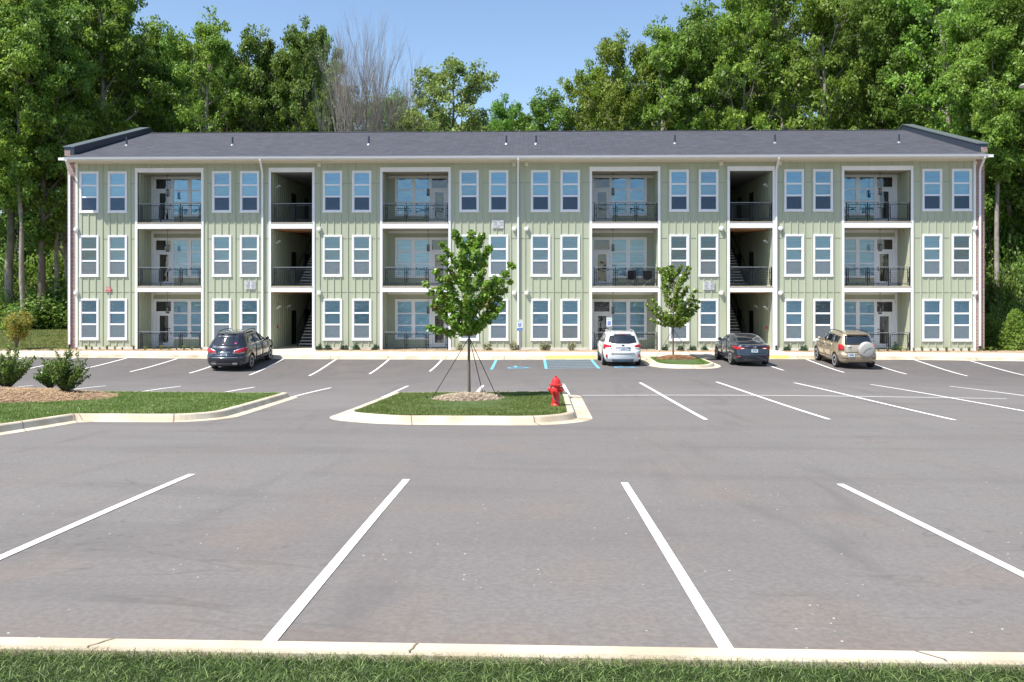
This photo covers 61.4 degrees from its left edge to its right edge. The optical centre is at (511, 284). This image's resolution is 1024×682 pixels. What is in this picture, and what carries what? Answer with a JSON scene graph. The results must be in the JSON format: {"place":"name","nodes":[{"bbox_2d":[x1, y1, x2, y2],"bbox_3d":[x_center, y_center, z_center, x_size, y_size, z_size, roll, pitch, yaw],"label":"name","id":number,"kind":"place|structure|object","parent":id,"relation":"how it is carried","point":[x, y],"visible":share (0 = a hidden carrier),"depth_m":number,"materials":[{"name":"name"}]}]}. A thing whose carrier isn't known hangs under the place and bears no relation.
{"place":"outdoors","nodes":[
{"label":"outdoors","id":0,"kind":"place"},
{"bbox_2d":[0,329,66,350],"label":"grass","id":1,"kind":"structure","parent":0,"point":[38,336],"depth_m":54.57,"materials":[{"name":"green plant"}]},
{"bbox_2d":[0,390,280,423],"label":"grass","id":2,"kind":"structure","parent":0,"point":[167,402],"depth_m":21.02,"materials":[{"name":"green plant"}]},
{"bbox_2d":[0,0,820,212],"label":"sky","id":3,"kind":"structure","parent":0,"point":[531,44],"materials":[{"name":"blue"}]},
{"bbox_2d":[355,391,566,415],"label":"turf","id":4,"kind":"structure","parent":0,"point":[475,403],"depth_m":21.27,"materials":[{"name":"green plant"}]},
{"bbox_2d":[422,229,516,398],"bbox_3d":[-0.918,0.884,23.850,3.034,4.845,1.990,0,0,-43],"label":"young maple","id":5,"kind":"object","parent":4,"relation":"on","point":[464,267],"visible":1,"depth_m":23.48,"materials":[{"name":"green plant"}]},
{"bbox_2d":[0,356,1023,651],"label":"parking lot","id":6,"kind":"structure","parent":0,"point":[798,504],"depth_m":9.05,"materials":[{"name":"grey asphalt"}]},
{"bbox_2d":[0,391,297,434],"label":"kerb","id":7,"kind":"structure","parent":6,"relation":"on","point":[71,418],"depth_m":18.44,"materials":[{"name":"concrete"}]},
{"bbox_2d":[207,328,272,368],"bbox_3d":[-13.502,3.049,43.166,2.224,1.852,5.231,0,3,1],"label":"parked suv","id":8,"kind":"object","parent":6,"relation":"on","point":[247,348],"visible":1,"depth_m":41.10,"materials":[{"name":"grey paint"}]},
{"bbox_2d":[330,391,591,424],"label":"kerb","id":9,"kind":"structure","parent":6,"relation":"on","point":[577,410],"depth_m":18.34,"materials":[{"name":"concrete"}]},
{"bbox_2d":[0,637,1023,671],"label":"kerb","id":10,"kind":"structure","parent":6,"relation":"on","point":[305,648],"depth_m":4.78,"materials":[{"name":"concrete"}]},
{"bbox_2d":[0,353,1023,360],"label":"kerb","id":11,"kind":"structure","parent":6,"relation":"on","point":[548,357],"depth_m":45.20,"materials":[{"name":"concrete"}]},
{"bbox_2d":[596,329,640,364],"bbox_3d":[5.266,3.015,42.853,2.134,1.662,4.927,0,0,1],"label":"parked wagon","id":12,"kind":"object","parent":6,"relation":"on","point":[619,345],"visible":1,"depth_m":40.67,"materials":[{"name":"white paint"}]},
{"bbox_2d":[641,356,720,368],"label":"kerb","id":13,"kind":"structure","parent":6,"relation":"on","point":[648,361],"depth_m":40.02,"materials":[{"name":"concrete"}]},
{"bbox_2d":[656,358,702,363],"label":"turf","id":14,"kind":"structure","parent":13,"relation":"on","point":[674,361],"depth_m":41.64,"materials":[{"name":"green plant"}]},
{"bbox_2d":[644,264,700,358],"bbox_3d":[8.254,1.393,43.601,2.586,4.934,2.322,0,0,41],"label":"young tree","id":15,"kind":"object","parent":14,"relation":"on","point":[682,316],"visible":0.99,"depth_m":43.49,"materials":[{"name":"green plant"}]},
{"bbox_2d":[715,333,769,364],"bbox_3d":[11.423,3.111,43.084,1.927,1.460,4.797,0,1,-1],"label":"parked sedan","id":16,"kind":"object","parent":6,"relation":"on","point":[733,348],"visible":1,"depth_m":41.38,"materials":[{"name":"blue paint"}]},
{"bbox_2d":[814,329,876,366],"bbox_3d":[16.415,3.025,42.698,2.066,1.752,4.658,0,2,1],"label":"parked suv","id":17,"kind":"object","parent":6,"relation":"on","point":[838,347],"visible":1,"depth_m":40.90,"materials":[{"name":"beige paint"}]},
{"bbox_2d":[0,647,1023,681],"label":"verge","id":18,"kind":"structure","parent":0,"point":[384,663],"depth_m":4.63,"materials":[{"name":"green plant"}]},
{"bbox_2d":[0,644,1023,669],"bbox_3d":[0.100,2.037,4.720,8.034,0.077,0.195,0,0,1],"label":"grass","id":19,"kind":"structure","parent":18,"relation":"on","point":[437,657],"depth_m":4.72,"materials":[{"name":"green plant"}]},
{"bbox_2d":[0,349,1023,356],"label":"sidewalk","id":20,"kind":"structure","parent":0,"point":[314,352],"depth_m":46.53,"materials":[{"name":"concrete"}]},
{"bbox_2d":[1,349,1023,352],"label":"planting bed","id":21,"kind":"object","parent":20,"relation":"on","point":[483,350],"visible":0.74,"depth_m":47.88,"materials":[{"name":"soil"}]},
{"bbox_2d":[58,124,993,350],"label":"apartment building","id":22,"kind":"structure","parent":0,"point":[776,237],"depth_m":49.19,"materials":[{"name":"green"}]},
{"bbox_2d":[79,299,98,339],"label":"window","id":23,"kind":"structure","parent":22,"relation":"in","point":[88,308],"depth_m":49.47,"materials":[{"name":"blue glass"}]},
{"bbox_2d":[79,235,98,276],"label":"window","id":24,"kind":"structure","parent":22,"relation":"in","point":[88,244],"depth_m":49.47,"materials":[{"name":"white paint"}]},
{"bbox_2d":[79,171,98,212],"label":"window","id":25,"kind":"structure","parent":22,"relation":"in","point":[88,180],"depth_m":49.47,"materials":[{"name":"blue glass"}]},
{"bbox_2d":[107,235,126,276],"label":"window","id":26,"kind":"structure","parent":22,"relation":"in","point":[117,244],"depth_m":49.43,"materials":[{"name":"white paint"}]},
{"bbox_2d":[107,171,126,212],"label":"window","id":27,"kind":"structure","parent":22,"relation":"in","point":[117,180],"depth_m":49.43,"materials":[{"name":"blue glass"}]},
{"bbox_2d":[154,299,200,346],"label":"window frame","id":28,"kind":"structure","parent":22,"relation":"in","point":[185,313],"depth_m":51.24,"materials":[{"name":"white paint"}]},
{"bbox_2d":[154,238,200,285],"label":"window frame","id":29,"kind":"structure","parent":22,"relation":"in","point":[185,252],"depth_m":51.24,"materials":[{"name":"white paint"}]},
{"bbox_2d":[154,176,200,221],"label":"window frame","id":30,"kind":"structure","parent":22,"relation":"in","point":[183,189],"depth_m":51.24,"materials":[{"name":"white paint"}]},
{"bbox_2d":[212,235,231,276],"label":"window","id":31,"kind":"structure","parent":22,"relation":"in","point":[221,244],"depth_m":49.29,"materials":[{"name":"white paint"}]},
{"bbox_2d":[212,171,231,212],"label":"window","id":32,"kind":"structure","parent":22,"relation":"in","point":[221,180],"depth_m":49.29,"materials":[{"name":"white paint"}]},
{"bbox_2d":[240,235,259,276],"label":"window","id":33,"kind":"structure","parent":22,"relation":"in","point":[249,244],"depth_m":49.25,"materials":[{"name":"white paint"}]},
{"bbox_2d":[240,171,259,212],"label":"window","id":34,"kind":"structure","parent":22,"relation":"in","point":[249,180],"depth_m":49.25,"materials":[{"name":"blue glass"}]},
{"bbox_2d":[322,299,341,340],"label":"window","id":35,"kind":"structure","parent":22,"relation":"in","point":[332,308],"depth_m":49.14,"materials":[{"name":"blue glass"}]},
{"bbox_2d":[322,235,341,276],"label":"window","id":36,"kind":"structure","parent":22,"relation":"in","point":[332,244],"depth_m":49.14,"materials":[{"name":"blue glass"}]},
{"bbox_2d":[322,171,341,212],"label":"window","id":37,"kind":"structure","parent":22,"relation":"in","point":[332,180],"depth_m":49.14,"materials":[{"name":"blue glass"}]},
{"bbox_2d":[352,299,371,340],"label":"window","id":38,"kind":"structure","parent":22,"relation":"in","point":[361,308],"depth_m":49.11,"materials":[{"name":"white paint"}]},
{"bbox_2d":[352,235,371,276],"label":"window","id":39,"kind":"structure","parent":22,"relation":"in","point":[361,244],"depth_m":49.11,"materials":[{"name":"blue glass"}]},
{"bbox_2d":[352,170,371,212],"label":"window","id":40,"kind":"structure","parent":22,"relation":"in","point":[361,180],"depth_m":49.11,"materials":[{"name":"blue glass"}]},
{"bbox_2d":[395,299,447,346],"bbox_3d":[-5.296,2.260,50.896,3.220,2.860,0.078,0,0,1],"label":"window frame","id":41,"kind":"structure","parent":22,"relation":"in","point":[411,315],"depth_m":50.93,"materials":[{"name":"white paint"}]},
{"bbox_2d":[395,237,447,285],"bbox_3d":[-5.296,-1.370,50.896,3.220,2.860,0.078,0,0,1],"label":"window frame","id":42,"kind":"structure","parent":22,"relation":"in","point":[409,251],"depth_m":50.91,"materials":[{"name":"white paint"}]},
{"bbox_2d":[395,176,447,221],"bbox_3d":[-5.296,-5.010,50.896,3.220,2.860,0.078,0,0,1],"label":"window frame","id":43,"kind":"structure","parent":22,"relation":"in","point":[412,190],"depth_m":50.91,"materials":[{"name":"white paint"}]},
{"bbox_2d":[459,170,478,211],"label":"window","id":44,"kind":"structure","parent":22,"relation":"in","point":[468,179],"depth_m":48.96,"materials":[{"name":"blue glass"}]},
{"bbox_2d":[489,170,508,211],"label":"window","id":45,"kind":"structure","parent":22,"relation":"in","point":[498,179],"depth_m":48.93,"materials":[{"name":"blue glass"}]},
{"bbox_2d":[531,299,550,340],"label":"window","id":46,"kind":"structure","parent":22,"relation":"in","point":[540,308],"depth_m":48.87,"materials":[{"name":"white paint"}]},
{"bbox_2d":[531,235,550,276],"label":"window","id":47,"kind":"structure","parent":22,"relation":"in","point":[540,244],"depth_m":48.87,"materials":[{"name":"blue glass"}]},
{"bbox_2d":[531,170,550,211],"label":"window","id":48,"kind":"structure","parent":22,"relation":"in","point":[540,179],"depth_m":48.87,"materials":[{"name":"blue glass"}]},
{"bbox_2d":[560,299,579,340],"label":"window","id":49,"kind":"structure","parent":22,"relation":"in","point":[569,308],"depth_m":48.83,"materials":[{"name":"blue glass"}]},
{"bbox_2d":[560,235,579,276],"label":"window","id":50,"kind":"structure","parent":22,"relation":"in","point":[569,244],"depth_m":48.83,"materials":[{"name":"blue glass"}]},
{"bbox_2d":[560,170,579,211],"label":"window","id":51,"kind":"structure","parent":22,"relation":"in","point":[569,179],"depth_m":48.83,"materials":[{"name":"blue glass"}]},
{"bbox_2d":[592,299,646,347],"bbox_3d":[6.296,2.260,50.627,3.220,2.860,0.078,0,0,1],"label":"window frame","id":52,"kind":"structure","parent":22,"relation":"in","point":[628,314],"depth_m":50.63,"materials":[{"name":"blue glass"}]},
{"bbox_2d":[592,237,646,285],"bbox_3d":[6.296,-1.370,50.627,3.220,2.860,0.078,0,0,1],"label":"window frame","id":53,"kind":"structure","parent":22,"relation":"in","point":[628,251],"depth_m":50.63,"materials":[{"name":"white paint"}]},
{"bbox_2d":[592,175,646,221],"bbox_3d":[6.296,-5.010,50.627,3.220,2.860,0.078,0,0,1],"label":"window frame","id":54,"kind":"structure","parent":22,"relation":"in","point":[627,188],"depth_m":50.63,"materials":[{"name":"blue glass"}]},
{"bbox_2d":[669,170,688,211],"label":"window","id":55,"kind":"structure","parent":22,"relation":"in","point":[678,179],"depth_m":48.69,"materials":[{"name":"blue glass"}]},
{"bbox_2d":[698,299,717,340],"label":"window","id":56,"kind":"structure","parent":22,"relation":"in","point":[708,311],"depth_m":48.65,"materials":[{"name":"blue glass"}]},
{"bbox_2d":[698,234,718,276],"bbox_3d":[11.077,-1.649,48.671,1.130,2.382,0.160,0,0,1],"label":"window","id":57,"kind":"structure","parent":22,"relation":"in","point":[708,243],"depth_m":48.65,"materials":[{"name":"white paint"}]},
{"bbox_2d":[698,169,718,211],"bbox_3d":[11.077,-5.309,48.671,1.130,2.382,0.160,0,0,1],"label":"window","id":58,"kind":"structure","parent":22,"relation":"in","point":[708,178],"depth_m":48.65,"materials":[{"name":"blue glass"}]},
{"bbox_2d":[784,299,803,340],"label":"window","id":59,"kind":"structure","parent":22,"relation":"in","point":[793,308],"depth_m":48.53,"materials":[{"name":"blue glass"}]},
{"bbox_2d":[784,234,803,276],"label":"window","id":60,"kind":"structure","parent":22,"relation":"in","point":[793,243],"depth_m":48.53,"materials":[{"name":"white paint"}]},
{"bbox_2d":[784,169,803,211],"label":"window","id":61,"kind":"structure","parent":22,"relation":"in","point":[793,178],"depth_m":48.53,"materials":[{"name":"blue glass"}]},
{"bbox_2d":[813,234,832,276],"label":"window","id":62,"kind":"structure","parent":22,"relation":"in","point":[822,243],"depth_m":48.50,"materials":[{"name":"white paint"}]},
{"bbox_2d":[813,169,832,211],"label":"window","id":63,"kind":"structure","parent":22,"relation":"in","point":[822,178],"depth_m":48.50,"materials":[{"name":"blue glass"}]},
{"bbox_2d":[844,299,894,347],"bbox_3d":[20.672,2.260,50.293,3.220,2.860,0.078,0,0,1],"label":"window frame","id":64,"kind":"structure","parent":22,"relation":"in","point":[861,314],"depth_m":50.31,"materials":[{"name":"white paint"}]},
{"bbox_2d":[844,237,894,285],"bbox_3d":[20.672,-1.370,50.293,3.220,2.860,0.078,0,0,1],"label":"window frame","id":65,"kind":"structure","parent":22,"relation":"in","point":[860,252],"depth_m":50.31,"materials":[{"name":"white paint"}]},
{"bbox_2d":[844,174,894,220],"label":"window frame","id":66,"kind":"structure","parent":22,"relation":"in","point":[857,188],"depth_m":50.31,"materials":[{"name":"white paint"}]},
{"bbox_2d":[922,299,942,341],"bbox_3d":[23.544,1.981,48.382,1.130,2.382,0.160,0,0,1],"label":"window","id":67,"kind":"structure","parent":22,"relation":"in","point":[931,308],"depth_m":48.36,"materials":[{"name":"white paint"}]},
{"bbox_2d":[922,234,942,276],"bbox_3d":[23.544,-1.649,48.382,1.130,2.382,0.160,0,0,1],"label":"window","id":68,"kind":"structure","parent":22,"relation":"in","point":[931,243],"depth_m":48.36,"materials":[{"name":"white paint"}]},
{"bbox_2d":[922,169,942,210],"bbox_3d":[23.544,-5.309,48.382,1.130,2.382,0.160,0,0,1],"label":"window","id":69,"kind":"structure","parent":22,"relation":"in","point":[931,178],"depth_m":48.36,"materials":[{"name":"blue glass"}]},
{"bbox_2d":[951,299,971,341],"bbox_3d":[25.181,1.981,48.344,1.130,2.382,0.160,0,0,1],"label":"window","id":70,"kind":"structure","parent":22,"relation":"in","point":[961,308],"depth_m":48.32,"materials":[{"name":"blue glass"}]},
{"bbox_2d":[951,234,971,276],"bbox_3d":[25.181,-1.649,48.344,1.130,2.382,0.160,0,0,1],"label":"window","id":71,"kind":"structure","parent":22,"relation":"in","point":[961,243],"depth_m":48.32,"materials":[{"name":"white paint"}]},
{"bbox_2d":[951,169,971,210],"bbox_3d":[25.181,-5.309,48.344,1.130,2.382,0.160,0,0,1],"label":"window","id":72,"kind":"structure","parent":22,"relation":"in","point":[961,178],"depth_m":48.32,"materials":[{"name":"blue glass"}]},
{"bbox_3d":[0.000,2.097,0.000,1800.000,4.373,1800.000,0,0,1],"label":"ground","id":73,"kind":"structure","parent":0,"visible":0},
{"bbox_2d":[0,11,62,315],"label":"tree","id":74,"kind":"object","parent":73,"relation":"on","point":[14,151],"visible":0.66,"depth_m":63.24,"materials":[{"name":"green plant"}]},
{"bbox_2d":[0,290,66,329],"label":"shrub","id":75,"kind":"object","parent":73,"relation":"on","point":[50,307],"visible":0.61,"depth_m":64.70,"materials":[{"name":"green plant"}]},
{"bbox_2d":[0,0,74,326],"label":"tree","id":76,"kind":"object","parent":73,"relation":"on","point":[9,257],"visible":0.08,"depth_m":66.97,"materials":[{"name":"green plant"}]},
{"bbox_2d":[0,0,104,328],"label":"tree","id":77,"kind":"object","parent":73,"relation":"on","point":[65,15],"visible":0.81,"depth_m":64.39,"materials":[{"name":"green plant"}]},
{"bbox_2d":[27,36,98,295],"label":"tree","id":78,"kind":"object","parent":73,"relation":"on","point":[74,54],"visible":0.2,"depth_m":67.23,"materials":[{"name":"green plant"}]},
{"bbox_2d":[26,1,115,291],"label":"tree","id":79,"kind":"object","parent":73,"relation":"on","point":[95,22],"visible":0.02,"depth_m":71.61,"materials":[{"name":"green plant"}]},
{"bbox_2d":[62,0,176,141],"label":"tree","id":80,"kind":"object","parent":73,"relation":"on","point":[109,32],"visible":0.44,"depth_m":71.16,"materials":[{"name":"green plant"}]},
{"bbox_2d":[78,1,166,132],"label":"tree","id":81,"kind":"object","parent":73,"relation":"on","point":[154,125],"visible":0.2,"depth_m":75.01,"materials":[{"name":"green plant"}]},
{"bbox_2d":[130,26,209,132],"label":"tree","id":82,"kind":"object","parent":73,"relation":"on","point":[184,84],"visible":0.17,"depth_m":79.29,"materials":[{"name":"green plant"}]},
{"bbox_2d":[163,5,254,132],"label":"tree","id":83,"kind":"object","parent":73,"relation":"on","point":[208,53],"visible":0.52,"depth_m":73.02,"materials":[{"name":"green plant"}]},
{"bbox_2d":[218,23,296,131],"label":"tree","id":84,"kind":"object","parent":73,"relation":"on","point":[262,57],"visible":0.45,"depth_m":74.64,"materials":[{"name":"green plant"}]},
{"bbox_2d":[257,13,356,131],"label":"tree","id":85,"kind":"object","parent":73,"relation":"on","point":[302,43],"visible":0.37,"depth_m":74.71,"materials":[{"name":"green plant"}]},
{"bbox_2d":[302,5,408,131],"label":"bare tree","id":86,"kind":"object","parent":73,"relation":"on","point":[348,114],"visible":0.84,"depth_m":69.08,"materials":[{"name":"grey plant"}]},
{"bbox_2d":[346,35,437,131],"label":"bare tree","id":87,"kind":"object","parent":73,"relation":"on","point":[395,108],"visible":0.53,"depth_m":70.55,"materials":[{"name":"grey plant"}]},
{"bbox_2d":[387,53,499,131],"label":"tree","id":88,"kind":"object","parent":73,"relation":"on","point":[475,120],"visible":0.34,"depth_m":70.16,"materials":[{"name":"green plant"}]},
{"bbox_2d":[484,93,525,130],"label":"tree","id":89,"kind":"object","parent":73,"relation":"on","point":[504,116],"visible":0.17,"depth_m":75.97,"materials":[{"name":"green plant"}]},
{"bbox_2d":[510,85,577,130],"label":"tree","id":90,"kind":"object","parent":73,"relation":"on","point":[555,112],"visible":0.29,"depth_m":74.23,"materials":[{"name":"green plant"}]},
{"bbox_2d":[556,57,631,130],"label":"tree","id":91,"kind":"object","parent":73,"relation":"on","point":[590,116],"visible":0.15,"depth_m":75.53,"materials":[{"name":"green plant"}]},
{"bbox_2d":[557,27,673,130],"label":"tree","id":92,"kind":"object","parent":73,"relation":"on","point":[609,50],"visible":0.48,"depth_m":72.31,"materials":[{"name":"green plant"}]},
{"bbox_2d":[614,15,712,130],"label":"tree","id":93,"kind":"object","parent":73,"relation":"on","point":[659,49],"visible":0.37,"depth_m":71.14,"materials":[{"name":"green plant"}]},
{"bbox_2d":[644,0,749,130],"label":"tree","id":94,"kind":"object","parent":73,"relation":"on","point":[698,27],"visible":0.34,"depth_m":71.69,"materials":[{"name":"green plant"}]},
{"bbox_2d":[695,0,796,129],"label":"tree","id":95,"kind":"object","parent":73,"relation":"on","point":[738,24],"visible":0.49,"depth_m":70.78,"materials":[{"name":"green plant"}]},
{"bbox_2d":[719,0,841,129],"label":"tree","id":96,"kind":"object","parent":73,"relation":"on","point":[771,38],"visible":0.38,"depth_m":71.66,"materials":[{"name":"green plant"}]},
{"bbox_2d":[777,0,874,129],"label":"tree","id":97,"kind":"object","parent":73,"relation":"on","point":[852,14],"visible":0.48,"depth_m":69.02,"materials":[{"name":"green plant"}]},
{"bbox_2d":[827,0,951,128],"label":"tree","id":98,"kind":"object","parent":73,"relation":"on","point":[853,29],"visible":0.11,"depth_m":70.89,"materials":[{"name":"green plant"}]},
{"bbox_2d":[845,0,957,130],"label":"tree","id":99,"kind":"object","parent":73,"relation":"on","point":[884,53],"visible":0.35,"depth_m":67.60,"materials":[{"name":"green plant"}]},
{"bbox_2d":[882,0,986,136],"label":"tree","id":100,"kind":"object","parent":73,"relation":"on","point":[914,35],"visible":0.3,"depth_m":65.20,"materials":[{"name":"green plant"}]},
{"bbox_2d":[926,0,1023,278],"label":"tree","id":101,"kind":"object","parent":73,"relation":"on","point":[955,26],"visible":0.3,"depth_m":58.79,"materials":[{"name":"green plant"}]},
{"bbox_2d":[940,16,1023,306],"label":"tree","id":102,"kind":"object","parent":73,"relation":"on","point":[1002,164],"visible":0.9,"depth_m":55.27,"materials":[{"name":"green plant"}]},
{"bbox_2d":[947,0,1023,242],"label":"tree","id":103,"kind":"object","parent":73,"relation":"on","point":[1016,195],"visible":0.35,"depth_m":56.76,"materials":[{"name":"green plant"}]},
{"bbox_2d":[985,205,1023,294],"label":"tree","id":104,"kind":"object","parent":73,"relation":"on","point":[1005,250],"visible":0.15,"depth_m":58.56,"materials":[{"name":"green plant"}]},
{"bbox_2d":[994,308,1023,350],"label":"arborvitae","id":105,"kind":"object","parent":73,"relation":"on","point":[1013,326],"visible":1,"depth_m":48.69,"materials":[{"name":"green plant"}]},
{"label":"turf","id":106,"kind":"structure","parent":0,"visible":0},
{"bbox_2d":[0,386,119,402],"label":"mulch","id":107,"kind":"object","parent":106,"relation":"on","point":[3,389],"visible":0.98,"depth_m":23.06,"materials":[{"name":"wood"}]},
{"bbox_2d":[0,343,37,387],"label":"leafy bush","id":108,"kind":"object","parent":107,"relation":"on","point":[11,373],"visible":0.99,"depth_m":24.86,"materials":[{"name":"green plant"}]},
{"bbox_2d":[41,346,90,391],"bbox_3d":[-12.368,2.369,24.024,1.204,1.372,1.139,0,0,29],"label":"leafy bush","id":109,"kind":"object","parent":107,"relation":"on","point":[63,377],"visible":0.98,"depth_m":23.89,"materials":[{"name":"green plant"}]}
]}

